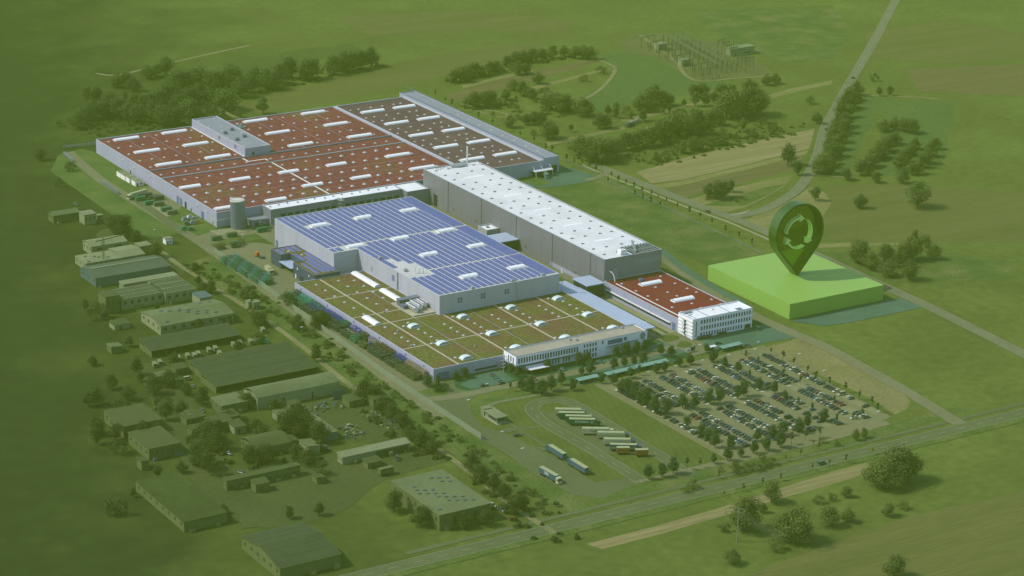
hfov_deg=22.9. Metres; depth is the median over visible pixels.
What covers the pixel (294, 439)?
shed
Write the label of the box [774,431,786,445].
broadleaf tree
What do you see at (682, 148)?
spreading tree
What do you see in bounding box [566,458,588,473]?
lorry
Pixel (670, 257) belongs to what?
teal road
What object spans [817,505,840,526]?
spreading tree
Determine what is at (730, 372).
parked cars
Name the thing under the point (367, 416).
scrap heap
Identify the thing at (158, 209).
yard
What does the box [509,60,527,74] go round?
spreading tree
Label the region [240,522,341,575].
workshop hall
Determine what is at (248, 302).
hut
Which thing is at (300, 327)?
broadleaf tree
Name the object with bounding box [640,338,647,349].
broadleaf tree
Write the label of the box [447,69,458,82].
spreading tree
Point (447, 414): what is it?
road
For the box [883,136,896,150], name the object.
spreading tree
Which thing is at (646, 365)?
bicycle shelter
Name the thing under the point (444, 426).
shrub
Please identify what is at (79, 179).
site lawn
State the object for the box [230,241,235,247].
steel rack
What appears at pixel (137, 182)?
site cabin
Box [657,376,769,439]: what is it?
parking bays
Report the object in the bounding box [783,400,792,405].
parked car
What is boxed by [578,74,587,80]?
shrub
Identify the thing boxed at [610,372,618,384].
broadleaf tree
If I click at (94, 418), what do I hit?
broadleaf tree
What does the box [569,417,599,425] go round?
lorry
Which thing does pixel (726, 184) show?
spreading tree
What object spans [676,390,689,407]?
broadleaf tree
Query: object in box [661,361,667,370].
broadleaf tree
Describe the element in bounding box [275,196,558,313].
solar hall
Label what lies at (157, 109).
spreading tree
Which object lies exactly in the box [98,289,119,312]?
workshop hall
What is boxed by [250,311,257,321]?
spreading tree
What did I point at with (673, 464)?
broadleaf tree
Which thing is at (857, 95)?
spreading tree
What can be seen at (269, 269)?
lorry
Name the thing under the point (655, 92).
spreading tree
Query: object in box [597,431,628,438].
lorry
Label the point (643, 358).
broadleaf tree
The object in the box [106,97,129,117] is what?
spreading tree
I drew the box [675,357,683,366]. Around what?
broadleaf tree
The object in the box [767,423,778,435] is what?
broadleaf tree
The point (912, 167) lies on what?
spreading tree
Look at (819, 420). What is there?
parked car
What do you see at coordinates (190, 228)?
machine
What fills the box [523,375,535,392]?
broadleaf tree
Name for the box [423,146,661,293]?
warehouse
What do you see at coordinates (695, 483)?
cycle path
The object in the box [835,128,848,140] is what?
spreading tree
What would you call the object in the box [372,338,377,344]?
steel rack
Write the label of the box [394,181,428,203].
dock end block
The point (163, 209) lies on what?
container
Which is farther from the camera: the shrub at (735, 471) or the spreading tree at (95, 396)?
the spreading tree at (95, 396)
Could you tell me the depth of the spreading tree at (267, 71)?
1942.36 m
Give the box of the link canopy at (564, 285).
[559,281,576,290]
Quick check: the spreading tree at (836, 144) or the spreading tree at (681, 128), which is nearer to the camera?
the spreading tree at (836, 144)
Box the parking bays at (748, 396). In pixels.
[693,368,807,430]
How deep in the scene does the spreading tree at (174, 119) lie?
1835.11 m
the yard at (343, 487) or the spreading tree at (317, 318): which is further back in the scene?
the spreading tree at (317, 318)
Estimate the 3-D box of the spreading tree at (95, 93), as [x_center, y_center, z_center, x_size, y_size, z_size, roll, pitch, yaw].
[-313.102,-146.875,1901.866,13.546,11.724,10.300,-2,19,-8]
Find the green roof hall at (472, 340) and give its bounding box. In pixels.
[295,270,625,380]
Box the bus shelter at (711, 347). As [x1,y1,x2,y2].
[708,345,716,351]
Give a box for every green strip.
[559,276,572,283]
[602,298,667,332]
[647,329,659,334]
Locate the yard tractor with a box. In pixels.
[255,251,264,258]
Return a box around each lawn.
[51,149,200,238]
[167,211,263,245]
[427,388,447,400]
[451,315,766,390]
[471,373,603,415]
[483,381,724,481]
[512,430,528,437]
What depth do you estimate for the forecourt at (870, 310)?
1478.81 m
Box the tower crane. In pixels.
[96,234,124,259]
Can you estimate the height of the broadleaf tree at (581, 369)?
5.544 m
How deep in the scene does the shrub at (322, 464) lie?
1239.18 m
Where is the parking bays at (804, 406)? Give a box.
[718,363,834,424]
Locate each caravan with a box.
[152,361,157,367]
[157,359,162,365]
[185,352,190,358]
[192,352,197,358]
[206,347,211,352]
[213,345,217,351]
[248,338,253,344]
[260,326,265,332]
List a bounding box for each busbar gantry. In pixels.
[650,39,666,52]
[658,43,672,57]
[667,48,681,61]
[676,52,692,66]
[685,57,701,71]
[694,62,710,75]
[702,66,719,79]
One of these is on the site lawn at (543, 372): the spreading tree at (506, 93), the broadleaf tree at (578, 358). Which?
the broadleaf tree at (578, 358)
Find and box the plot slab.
[708,253,883,318]
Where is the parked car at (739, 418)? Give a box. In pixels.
[735,416,744,420]
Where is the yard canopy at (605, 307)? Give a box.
[562,287,655,335]
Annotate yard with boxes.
[96,228,184,275]
[133,202,173,215]
[140,363,223,505]
[141,187,181,209]
[192,227,256,243]
[206,242,432,395]
[211,228,244,234]
[217,369,323,395]
[220,445,452,527]
[249,203,450,244]
[300,393,403,442]
[423,380,634,497]
[450,215,573,282]
[525,165,594,187]
[619,33,774,80]
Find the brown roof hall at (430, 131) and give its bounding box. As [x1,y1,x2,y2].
[334,96,542,178]
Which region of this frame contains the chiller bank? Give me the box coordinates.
[392,295,435,316]
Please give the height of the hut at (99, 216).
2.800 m
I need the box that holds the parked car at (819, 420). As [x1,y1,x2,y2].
[816,418,824,422]
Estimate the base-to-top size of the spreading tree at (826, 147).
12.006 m
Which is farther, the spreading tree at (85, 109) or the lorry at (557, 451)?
the spreading tree at (85, 109)
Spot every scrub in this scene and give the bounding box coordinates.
[52,98,218,136]
[142,105,237,130]
[182,261,563,515]
[183,61,385,91]
[191,440,330,469]
[361,409,452,459]
[444,56,587,83]
[461,96,573,116]
[472,477,579,543]
[577,116,781,165]
[634,127,796,164]
[684,122,804,154]
[813,97,861,173]
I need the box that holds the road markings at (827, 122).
[725,0,891,216]
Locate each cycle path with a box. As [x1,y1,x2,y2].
[405,402,1023,554]
[581,164,768,240]
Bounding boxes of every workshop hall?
[48,208,78,223]
[75,250,120,266]
[78,209,96,224]
[79,255,169,287]
[83,235,126,252]
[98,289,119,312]
[103,403,162,437]
[108,244,144,259]
[113,283,162,309]
[118,272,178,287]
[127,425,180,461]
[134,241,151,251]
[135,472,227,531]
[138,323,240,356]
[140,299,233,334]
[147,276,195,304]
[187,341,300,377]
[192,290,212,302]
[199,352,318,392]
[210,392,247,413]
[222,462,300,490]
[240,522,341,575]
[241,430,291,457]
[243,372,339,409]
[297,412,338,441]
[336,437,410,464]
[391,469,491,530]
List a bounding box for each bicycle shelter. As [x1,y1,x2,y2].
[575,374,598,384]
[604,366,635,377]
[633,358,668,370]
[719,341,742,351]
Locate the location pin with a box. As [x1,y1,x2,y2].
[768,200,823,275]
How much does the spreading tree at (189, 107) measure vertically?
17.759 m
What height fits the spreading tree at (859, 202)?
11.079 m
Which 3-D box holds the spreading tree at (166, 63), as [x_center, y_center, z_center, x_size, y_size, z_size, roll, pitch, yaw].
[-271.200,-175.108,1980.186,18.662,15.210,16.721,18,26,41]
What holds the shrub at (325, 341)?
on the ground at (64, 476)
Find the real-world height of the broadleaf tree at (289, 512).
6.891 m
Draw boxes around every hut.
[96,213,102,219]
[162,236,172,244]
[245,299,252,307]
[251,299,260,308]
[480,405,491,415]
[654,42,667,50]
[678,57,689,66]
[725,44,754,55]
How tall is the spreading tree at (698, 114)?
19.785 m
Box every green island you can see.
[521,176,551,185]
[540,403,571,412]
[660,335,679,341]
[676,341,691,347]
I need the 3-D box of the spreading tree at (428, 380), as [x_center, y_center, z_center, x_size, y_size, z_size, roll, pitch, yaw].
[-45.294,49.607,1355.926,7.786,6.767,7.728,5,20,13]
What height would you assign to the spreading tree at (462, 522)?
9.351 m
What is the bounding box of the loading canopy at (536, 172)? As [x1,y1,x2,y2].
[531,164,552,176]
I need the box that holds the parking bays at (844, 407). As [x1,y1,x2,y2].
[745,357,860,417]
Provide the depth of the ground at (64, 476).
1481.43 m
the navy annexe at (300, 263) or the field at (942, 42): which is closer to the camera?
the navy annexe at (300, 263)
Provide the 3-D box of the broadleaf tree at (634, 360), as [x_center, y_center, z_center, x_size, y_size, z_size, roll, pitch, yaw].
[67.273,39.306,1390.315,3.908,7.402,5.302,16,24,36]
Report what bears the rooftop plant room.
on the assembly hall
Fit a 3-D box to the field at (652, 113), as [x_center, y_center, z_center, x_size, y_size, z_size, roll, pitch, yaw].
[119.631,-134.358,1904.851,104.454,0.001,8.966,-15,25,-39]
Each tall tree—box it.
[612,101,620,115]
[639,385,653,408]
[683,416,691,425]
[696,421,705,438]
[703,344,709,351]
[703,426,712,438]
[709,425,721,446]
[802,414,812,425]
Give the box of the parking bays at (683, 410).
[640,386,741,445]
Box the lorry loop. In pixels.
[524,397,695,483]
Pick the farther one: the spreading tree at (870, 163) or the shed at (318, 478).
the spreading tree at (870, 163)
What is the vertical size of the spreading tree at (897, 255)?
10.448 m
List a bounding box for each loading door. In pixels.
[434,194,436,206]
[438,371,448,379]
[550,165,556,172]
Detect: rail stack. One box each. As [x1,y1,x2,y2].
[62,151,74,161]
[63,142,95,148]
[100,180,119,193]
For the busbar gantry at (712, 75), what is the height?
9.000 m
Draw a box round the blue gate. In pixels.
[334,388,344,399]
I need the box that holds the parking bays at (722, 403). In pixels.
[666,374,768,430]
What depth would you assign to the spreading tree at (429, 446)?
1267.49 m
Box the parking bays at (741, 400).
[683,370,804,432]
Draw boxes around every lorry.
[126,189,146,199]
[265,265,273,274]
[378,465,393,475]
[539,466,561,483]
[541,171,548,177]
[545,444,566,459]
[555,407,585,415]
[558,411,588,419]
[565,414,595,422]
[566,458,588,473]
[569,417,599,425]
[582,427,613,434]
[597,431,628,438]
[604,437,635,445]
[610,443,641,451]
[616,446,629,454]
[635,448,648,456]
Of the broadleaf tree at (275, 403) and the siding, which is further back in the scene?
the siding
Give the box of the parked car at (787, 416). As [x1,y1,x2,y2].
[784,414,792,418]
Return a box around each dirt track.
[96,45,251,75]
[160,251,556,533]
[182,87,244,118]
[462,103,507,117]
[575,59,616,101]
[639,35,772,80]
[815,174,852,177]
[862,95,938,98]
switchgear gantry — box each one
[717,38,725,53]
[721,40,729,56]
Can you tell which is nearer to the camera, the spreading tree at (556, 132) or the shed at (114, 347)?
the shed at (114, 347)
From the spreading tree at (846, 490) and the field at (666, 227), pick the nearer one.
the spreading tree at (846, 490)
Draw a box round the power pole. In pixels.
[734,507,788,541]
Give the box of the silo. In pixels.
[230,196,245,229]
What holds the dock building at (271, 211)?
on the ground at (64, 476)
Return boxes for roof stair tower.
[336,197,343,207]
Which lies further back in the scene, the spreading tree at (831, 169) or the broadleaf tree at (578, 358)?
the spreading tree at (831, 169)
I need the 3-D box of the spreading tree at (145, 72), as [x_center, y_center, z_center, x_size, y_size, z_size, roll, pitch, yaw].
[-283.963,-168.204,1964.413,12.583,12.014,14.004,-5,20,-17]
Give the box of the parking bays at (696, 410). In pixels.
[638,380,758,443]
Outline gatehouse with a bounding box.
[482,407,507,424]
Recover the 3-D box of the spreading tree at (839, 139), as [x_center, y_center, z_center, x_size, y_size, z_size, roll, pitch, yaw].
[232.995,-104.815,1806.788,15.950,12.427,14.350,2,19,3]
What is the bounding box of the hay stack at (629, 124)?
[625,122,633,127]
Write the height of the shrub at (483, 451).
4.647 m
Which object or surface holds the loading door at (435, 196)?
in the warehouse
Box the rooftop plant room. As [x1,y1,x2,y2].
[192,116,269,155]
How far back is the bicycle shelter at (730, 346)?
1417.14 m
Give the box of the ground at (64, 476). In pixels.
[0,0,1023,575]
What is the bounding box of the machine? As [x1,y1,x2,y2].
[187,225,194,230]
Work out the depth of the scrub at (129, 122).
1835.60 m
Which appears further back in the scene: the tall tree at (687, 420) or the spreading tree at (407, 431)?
the tall tree at (687, 420)
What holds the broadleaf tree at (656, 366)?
on the car park at (847, 425)
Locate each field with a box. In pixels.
[205,44,364,73]
[235,43,538,112]
[332,11,575,36]
[448,59,599,100]
[461,69,532,87]
[530,68,611,89]
[533,179,761,264]
[544,126,625,144]
[572,52,730,111]
[588,463,868,548]
[619,100,710,121]
[637,129,814,182]
[642,80,831,129]
[655,150,808,187]
[664,156,803,196]
[690,176,790,211]
[694,5,852,63]
[704,184,784,205]
[744,491,1023,575]
[745,187,831,228]
[767,338,909,414]
[819,243,898,247]
[819,252,1012,282]
[823,184,1023,242]
[836,96,884,173]
[864,21,1023,63]
[875,99,954,175]
[907,64,1023,95]
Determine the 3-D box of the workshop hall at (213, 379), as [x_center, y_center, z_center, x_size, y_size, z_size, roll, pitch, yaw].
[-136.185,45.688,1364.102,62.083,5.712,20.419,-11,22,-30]
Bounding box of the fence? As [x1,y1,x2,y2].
[603,178,761,253]
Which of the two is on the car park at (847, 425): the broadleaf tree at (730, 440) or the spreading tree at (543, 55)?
the broadleaf tree at (730, 440)
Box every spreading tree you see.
[34,148,47,159]
[67,110,87,128]
[78,98,104,118]
[78,103,98,124]
[79,85,90,98]
[84,388,106,405]
[87,355,97,364]
[89,86,103,99]
[91,418,105,431]
[98,90,122,108]
[102,373,118,389]
[103,213,119,232]
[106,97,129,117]
[108,70,125,87]
[108,214,133,235]
[119,384,137,400]
[121,72,132,86]
[124,76,140,90]
[129,230,145,242]
[138,99,163,120]
[139,92,155,104]
[140,65,153,78]
[143,246,152,255]
[143,375,164,394]
[147,103,167,124]
[147,243,164,255]
[150,64,161,76]
[151,88,169,103]
[151,104,179,126]
[158,80,176,103]
[158,367,179,385]
[159,56,176,73]
[165,68,188,87]
[165,91,193,115]
[167,106,182,125]
[174,398,188,411]
[174,460,189,472]
[177,97,201,119]
[178,382,192,395]
[180,69,196,88]
[183,441,208,463]
[185,67,201,85]
[189,417,222,443]
[191,386,209,405]
[193,64,207,81]
[195,449,216,468]
[196,281,207,290]
[197,427,227,450]
[198,85,216,102]
[199,70,225,89]
[200,71,211,85]
[203,280,216,292]
[209,87,228,108]
[212,70,230,85]
[214,88,241,108]
[214,420,222,430]
[221,504,228,511]
[222,64,242,85]
[228,68,246,84]
[231,76,251,96]
[233,340,242,350]
[238,391,254,407]
[238,444,262,463]
[240,74,256,92]
[244,65,260,84]
[249,310,271,326]
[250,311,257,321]
[255,68,273,89]
[256,442,276,461]
[258,68,270,87]
[261,71,287,88]
[269,61,294,82]
[272,407,306,433]
[280,56,297,74]
[287,443,304,454]
[288,401,308,419]
[291,423,305,436]
[295,59,320,79]
[297,411,315,432]
[298,446,320,465]
[307,57,321,78]
[307,314,320,328]
[307,420,331,441]
[313,309,330,324]
[322,55,345,73]
[336,51,352,71]
[343,50,364,70]
[351,379,375,398]
[355,50,369,67]
[362,47,380,66]
[365,382,381,398]
[372,395,390,411]
[382,402,398,419]
[382,489,403,511]
[392,411,413,429]
[402,424,415,440]
[408,427,432,446]
[409,505,433,525]
[422,374,433,385]
[424,437,441,453]
[431,382,442,390]
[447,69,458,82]
[452,511,474,527]
[453,66,469,81]
[460,452,481,471]
[462,90,483,106]
[464,67,473,77]
[465,61,480,75]
[466,462,488,482]
[474,508,496,525]
[478,65,485,76]
[478,92,492,107]
[485,61,495,73]
[486,473,501,489]
[487,90,497,103]
[490,59,503,70]
[495,482,512,497]
[498,88,511,99]
[500,55,511,66]
[501,114,517,127]
[503,494,521,514]
[505,78,518,89]
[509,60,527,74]
[510,51,523,63]
[514,80,530,94]
[516,493,531,507]
[518,86,527,96]
[520,49,528,61]
[520,113,532,124]
[522,63,531,73]
[525,47,540,60]
[525,87,538,98]
[528,111,541,123]
[531,71,545,83]
[535,110,547,122]
[537,48,549,59]
[538,119,557,138]
[539,93,552,108]
[545,45,558,57]
[546,92,562,110]
[552,93,571,112]
[552,125,559,137]
[558,44,570,55]
[563,93,575,110]
[565,134,591,153]
[567,46,581,57]
[569,97,595,115]
[573,135,600,160]
[576,44,588,58]
[583,46,600,58]
[585,102,596,115]
[585,136,612,162]
[591,113,606,128]
[598,114,612,127]
[606,137,622,159]
[612,138,623,154]
[615,132,633,150]
[630,131,642,147]
[632,92,650,110]
[633,126,654,146]
[638,82,670,106]
[638,92,659,109]
[641,125,662,145]
[653,118,675,141]
[656,111,686,136]
[657,90,671,104]
[664,93,675,104]
[671,115,692,137]
[675,140,690,152]
[680,115,704,136]
[686,108,705,133]
[687,84,701,95]
[687,136,703,150]
[696,82,708,96]
[703,183,715,197]
[704,107,726,122]
[706,179,729,198]
[713,82,726,99]
[713,87,749,118]
[717,91,748,118]
[718,180,732,196]
[721,547,741,563]
[722,83,737,91]
[725,495,763,530]
[735,84,769,115]
[736,90,755,115]
[740,79,753,89]
[754,89,771,113]
[759,502,767,512]
[761,73,773,85]
[763,479,784,502]
[768,509,795,538]
[770,72,782,83]
[775,502,815,541]
[789,522,815,543]
[810,157,828,173]
[811,112,823,123]
[814,151,834,160]
[815,156,836,172]
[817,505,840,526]
[821,136,833,146]
[821,143,835,153]
[825,126,840,139]
[825,160,839,173]
[826,150,838,161]
[828,112,848,124]
[828,120,843,130]
[830,134,847,148]
[830,140,844,154]
[832,103,847,114]
[835,94,853,105]
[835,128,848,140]
[837,118,850,130]
[839,167,852,179]
[840,485,853,496]
[840,506,856,521]
[841,88,853,97]
[844,103,857,114]
[847,238,877,263]
[848,93,860,106]
[849,80,866,93]
[851,87,861,99]
[852,159,870,174]
[852,194,869,207]
[858,250,881,269]
[858,457,897,488]
[862,154,876,165]
[864,159,875,173]
[866,145,884,157]
[868,457,906,488]
[870,172,881,182]
[871,153,880,164]
[875,138,891,149]
[876,119,890,131]
[876,258,899,275]
[877,243,893,260]
[878,443,923,477]
[879,145,891,158]
[879,553,909,575]
[880,502,896,515]
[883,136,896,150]
[884,132,898,142]
[889,117,900,129]
[889,251,905,265]
[892,154,908,169]
[893,130,903,143]
[894,241,916,258]
[896,168,909,183]
[897,117,908,131]
[897,149,912,161]
[897,451,927,479]
[898,235,927,259]
[898,258,923,279]
[902,179,932,206]
[905,118,919,132]
[905,141,920,155]
[905,162,918,173]
[911,137,923,147]
[914,152,927,165]
[915,160,924,173]
[919,234,931,247]
[923,148,935,163]
[924,140,940,154]
[924,243,942,258]
[927,136,942,147]
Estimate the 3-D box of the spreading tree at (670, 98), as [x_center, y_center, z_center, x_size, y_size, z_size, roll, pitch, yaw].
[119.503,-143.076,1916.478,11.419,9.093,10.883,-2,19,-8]
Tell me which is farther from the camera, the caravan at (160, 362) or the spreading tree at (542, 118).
the spreading tree at (542, 118)
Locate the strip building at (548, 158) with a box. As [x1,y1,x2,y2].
[400,90,558,172]
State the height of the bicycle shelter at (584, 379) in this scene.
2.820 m
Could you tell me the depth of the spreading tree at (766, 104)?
1889.86 m
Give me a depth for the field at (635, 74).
1986.26 m
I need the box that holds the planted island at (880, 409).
[655,377,892,459]
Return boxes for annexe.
[245,214,268,226]
[271,245,339,280]
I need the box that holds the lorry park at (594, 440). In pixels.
[540,410,648,454]
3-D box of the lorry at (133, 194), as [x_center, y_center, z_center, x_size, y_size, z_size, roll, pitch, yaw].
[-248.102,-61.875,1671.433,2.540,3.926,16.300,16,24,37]
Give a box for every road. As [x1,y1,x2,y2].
[67,151,444,417]
[157,362,257,527]
[214,247,481,438]
[339,409,1023,575]
[426,339,704,400]
[585,170,610,180]
[590,162,1023,357]
[633,421,889,481]
[661,255,965,424]
[662,250,746,303]
[721,0,899,216]
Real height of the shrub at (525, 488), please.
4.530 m
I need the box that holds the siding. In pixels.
[130,199,187,233]
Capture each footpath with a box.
[489,378,610,406]
[504,425,541,429]
[505,420,545,445]
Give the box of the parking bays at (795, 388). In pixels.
[736,358,858,419]
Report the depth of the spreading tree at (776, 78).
1981.86 m
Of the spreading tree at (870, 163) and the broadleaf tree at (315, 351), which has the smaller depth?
the broadleaf tree at (315, 351)
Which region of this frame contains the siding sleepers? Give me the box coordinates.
[134,200,184,233]
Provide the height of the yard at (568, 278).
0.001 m
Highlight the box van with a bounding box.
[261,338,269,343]
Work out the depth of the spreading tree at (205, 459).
1242.58 m
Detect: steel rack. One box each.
[219,243,225,248]
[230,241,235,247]
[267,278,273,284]
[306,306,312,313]
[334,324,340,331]
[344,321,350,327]
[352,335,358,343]
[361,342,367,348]
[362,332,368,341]
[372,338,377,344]
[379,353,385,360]
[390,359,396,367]
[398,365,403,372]
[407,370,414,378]
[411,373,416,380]
[416,372,421,379]
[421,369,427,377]
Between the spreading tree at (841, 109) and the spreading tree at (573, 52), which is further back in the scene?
the spreading tree at (573, 52)
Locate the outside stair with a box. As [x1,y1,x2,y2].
[499,354,508,371]
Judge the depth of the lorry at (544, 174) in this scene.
1728.58 m
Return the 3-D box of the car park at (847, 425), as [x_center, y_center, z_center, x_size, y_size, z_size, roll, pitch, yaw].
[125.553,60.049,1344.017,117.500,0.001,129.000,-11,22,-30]
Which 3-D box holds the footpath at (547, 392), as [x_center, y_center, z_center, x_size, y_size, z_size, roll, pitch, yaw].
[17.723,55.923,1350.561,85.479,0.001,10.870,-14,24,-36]
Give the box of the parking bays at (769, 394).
[709,365,830,426]
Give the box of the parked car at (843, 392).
[837,390,845,395]
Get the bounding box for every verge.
[186,255,595,513]
[216,223,270,229]
[381,417,1023,575]
[586,405,969,504]
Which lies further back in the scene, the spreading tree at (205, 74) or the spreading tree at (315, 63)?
the spreading tree at (315, 63)
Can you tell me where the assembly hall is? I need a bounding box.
[96,106,450,226]
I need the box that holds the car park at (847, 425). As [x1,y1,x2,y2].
[595,345,890,458]
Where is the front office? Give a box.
[504,324,646,370]
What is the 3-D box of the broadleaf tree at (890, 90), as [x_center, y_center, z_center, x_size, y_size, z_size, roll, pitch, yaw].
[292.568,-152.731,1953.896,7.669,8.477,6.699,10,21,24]
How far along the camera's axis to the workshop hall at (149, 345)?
1408.20 m
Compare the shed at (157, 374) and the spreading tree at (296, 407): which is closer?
the spreading tree at (296, 407)
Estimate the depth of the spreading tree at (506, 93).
1920.85 m
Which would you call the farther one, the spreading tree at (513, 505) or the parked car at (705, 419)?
the parked car at (705, 419)
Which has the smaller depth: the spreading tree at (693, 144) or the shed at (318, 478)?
the shed at (318, 478)
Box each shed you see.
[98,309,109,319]
[106,342,122,353]
[108,317,129,330]
[136,456,149,470]
[154,370,166,382]
[170,362,187,374]
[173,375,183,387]
[179,409,206,425]
[187,422,204,435]
[205,413,233,430]
[215,408,239,418]
[228,418,246,434]
[250,476,269,492]
[272,407,285,419]
[286,399,300,408]
[288,434,298,445]
[298,438,320,454]
[311,473,325,483]
[341,393,364,407]
[362,455,382,468]
[367,391,389,406]
[478,224,498,234]
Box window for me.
[488,414,504,421]
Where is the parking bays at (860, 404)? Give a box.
[759,354,881,414]
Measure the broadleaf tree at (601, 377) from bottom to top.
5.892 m
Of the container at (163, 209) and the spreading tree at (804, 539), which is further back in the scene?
the container at (163, 209)
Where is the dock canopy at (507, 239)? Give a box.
[487,232,518,249]
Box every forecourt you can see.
[460,371,514,388]
[554,342,684,374]
[599,295,675,339]
[650,332,715,355]
[700,324,794,351]
[791,298,920,325]
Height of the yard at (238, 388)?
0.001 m
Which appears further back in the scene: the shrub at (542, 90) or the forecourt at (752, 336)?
the shrub at (542, 90)
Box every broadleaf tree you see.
[80,392,91,406]
[82,298,88,309]
[89,427,102,444]
[90,415,99,426]
[108,422,123,440]
[123,335,134,346]
[129,356,143,372]
[129,487,136,496]
[134,419,150,429]
[135,371,144,381]
[153,465,164,475]
[154,302,160,308]
[156,400,172,419]
[168,351,180,363]
[191,262,198,272]
[194,274,202,284]
[194,318,204,327]
[253,95,269,113]
[268,399,282,412]
[285,505,293,517]
[289,312,302,325]
[293,318,307,335]
[310,345,321,360]
[311,501,325,515]
[316,439,324,449]
[452,370,460,378]
[461,367,468,377]
[507,362,514,373]
[514,366,519,375]
[515,377,525,389]
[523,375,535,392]
[534,377,547,394]
[543,358,551,370]
[546,373,557,390]
[556,370,565,383]
[569,378,577,389]
[575,351,583,363]
[578,366,584,373]
[583,352,591,361]
[585,359,596,374]
[597,373,605,382]
[603,103,612,113]
[609,355,618,369]
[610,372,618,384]
[612,345,619,354]
[615,377,624,388]
[619,341,631,355]
[620,356,627,365]
[621,377,632,393]
[626,365,635,377]
[630,353,636,364]
[630,381,642,396]
[632,340,640,352]
[634,385,643,404]
[637,108,646,121]
[638,350,647,362]
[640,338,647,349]
[643,463,655,476]
[649,392,661,412]
[652,363,660,372]
[656,342,665,354]
[657,462,668,475]
[658,398,673,414]
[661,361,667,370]
[666,345,676,356]
[667,453,680,473]
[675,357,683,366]
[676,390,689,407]
[681,99,686,106]
[686,353,694,364]
[688,392,700,409]
[690,92,699,104]
[701,92,711,105]
[704,387,714,402]
[708,351,715,361]
[710,93,717,101]
[710,453,717,461]
[714,387,725,401]
[722,356,727,364]
[722,447,734,460]
[726,434,736,446]
[727,180,734,191]
[733,362,743,370]
[733,384,743,398]
[737,446,744,455]
[739,117,746,127]
[740,378,750,395]
[749,440,759,452]
[752,428,761,438]
[756,377,764,387]
[758,436,771,449]
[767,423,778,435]
[770,380,778,391]
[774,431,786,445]
[776,419,789,432]
[780,142,797,165]
[781,389,787,397]
[792,160,803,174]
[793,416,805,430]
[808,186,820,200]
[819,407,829,419]
[852,428,859,438]
[861,428,867,437]
[876,86,883,93]
[886,86,894,95]
[911,229,918,238]
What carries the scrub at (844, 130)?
on the ground at (64, 476)
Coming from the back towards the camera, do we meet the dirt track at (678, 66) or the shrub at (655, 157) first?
the dirt track at (678, 66)
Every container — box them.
[135,195,145,200]
[141,192,152,197]
[144,199,154,205]
[148,194,158,199]
[153,195,163,200]
[153,200,163,206]
[160,206,171,211]
[166,209,177,214]
[210,235,221,240]
[226,231,237,237]
[256,226,267,232]
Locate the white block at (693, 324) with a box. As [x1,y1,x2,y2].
[678,300,752,339]
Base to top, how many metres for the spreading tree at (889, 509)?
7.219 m
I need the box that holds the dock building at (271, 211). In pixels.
[262,184,401,224]
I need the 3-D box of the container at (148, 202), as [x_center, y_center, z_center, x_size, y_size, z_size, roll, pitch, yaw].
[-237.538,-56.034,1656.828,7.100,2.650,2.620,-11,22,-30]
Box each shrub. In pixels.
[53,177,62,187]
[64,161,76,170]
[85,300,109,319]
[102,495,128,515]
[105,436,127,453]
[111,397,130,407]
[150,419,167,430]
[152,395,173,411]
[184,433,198,443]
[205,460,226,476]
[207,107,217,114]
[213,273,222,279]
[214,108,228,119]
[224,286,234,293]
[230,281,240,287]
[232,108,243,116]
[238,284,257,300]
[238,415,249,424]
[246,416,269,433]
[250,329,265,342]
[251,451,264,463]
[272,308,281,314]
[278,290,297,305]
[306,328,317,337]
[311,462,330,475]
[323,339,330,345]
[335,349,344,356]
[346,366,354,373]
[351,361,360,367]
[362,371,373,379]
[390,389,399,397]
[404,399,416,407]
[421,412,431,419]
[437,424,448,430]
[442,382,449,391]
[454,434,463,441]
[466,445,478,452]
[478,448,487,456]
[492,461,501,469]
[503,471,514,480]
[521,485,531,492]
[528,487,538,496]
[537,86,552,93]
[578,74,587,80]
[595,65,607,72]
[621,104,633,113]
[645,105,655,112]
[650,151,663,161]
[660,151,671,158]
[673,105,686,114]
[679,483,689,492]
[686,479,699,489]
[697,139,709,148]
[716,523,730,531]
[729,459,739,467]
[731,462,742,474]
[740,462,751,471]
[745,127,758,138]
[748,458,762,469]
[751,80,758,87]
[757,451,765,458]
[757,459,769,467]
[766,123,776,133]
[766,457,776,465]
[766,536,785,551]
[805,95,814,102]
[811,493,824,505]
[818,435,826,442]
[828,493,837,501]
[832,438,840,445]
[869,72,879,80]
[895,500,909,508]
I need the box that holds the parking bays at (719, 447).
[608,386,724,451]
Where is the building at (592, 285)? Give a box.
[572,275,604,296]
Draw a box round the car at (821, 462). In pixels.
[817,460,825,464]
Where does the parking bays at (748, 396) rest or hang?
on the car park at (847, 425)
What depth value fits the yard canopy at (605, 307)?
1461.06 m
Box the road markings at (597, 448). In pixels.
[525,397,696,482]
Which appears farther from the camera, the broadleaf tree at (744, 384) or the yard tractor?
the yard tractor
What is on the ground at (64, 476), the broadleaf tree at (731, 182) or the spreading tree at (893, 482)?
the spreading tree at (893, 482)
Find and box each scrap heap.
[302,404,334,414]
[311,397,344,411]
[342,425,364,438]
[355,410,381,420]
[373,418,397,428]
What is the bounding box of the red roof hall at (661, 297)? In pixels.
[604,270,725,331]
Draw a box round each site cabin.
[116,170,128,177]
[121,173,131,180]
[125,175,137,182]
[131,178,143,186]
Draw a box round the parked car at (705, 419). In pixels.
[699,417,708,422]
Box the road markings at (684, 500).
[340,408,1023,575]
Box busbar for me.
[663,30,736,72]
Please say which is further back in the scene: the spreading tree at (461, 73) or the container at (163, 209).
the spreading tree at (461, 73)
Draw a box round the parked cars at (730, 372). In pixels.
[668,353,824,384]
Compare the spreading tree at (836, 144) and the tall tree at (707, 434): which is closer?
the tall tree at (707, 434)

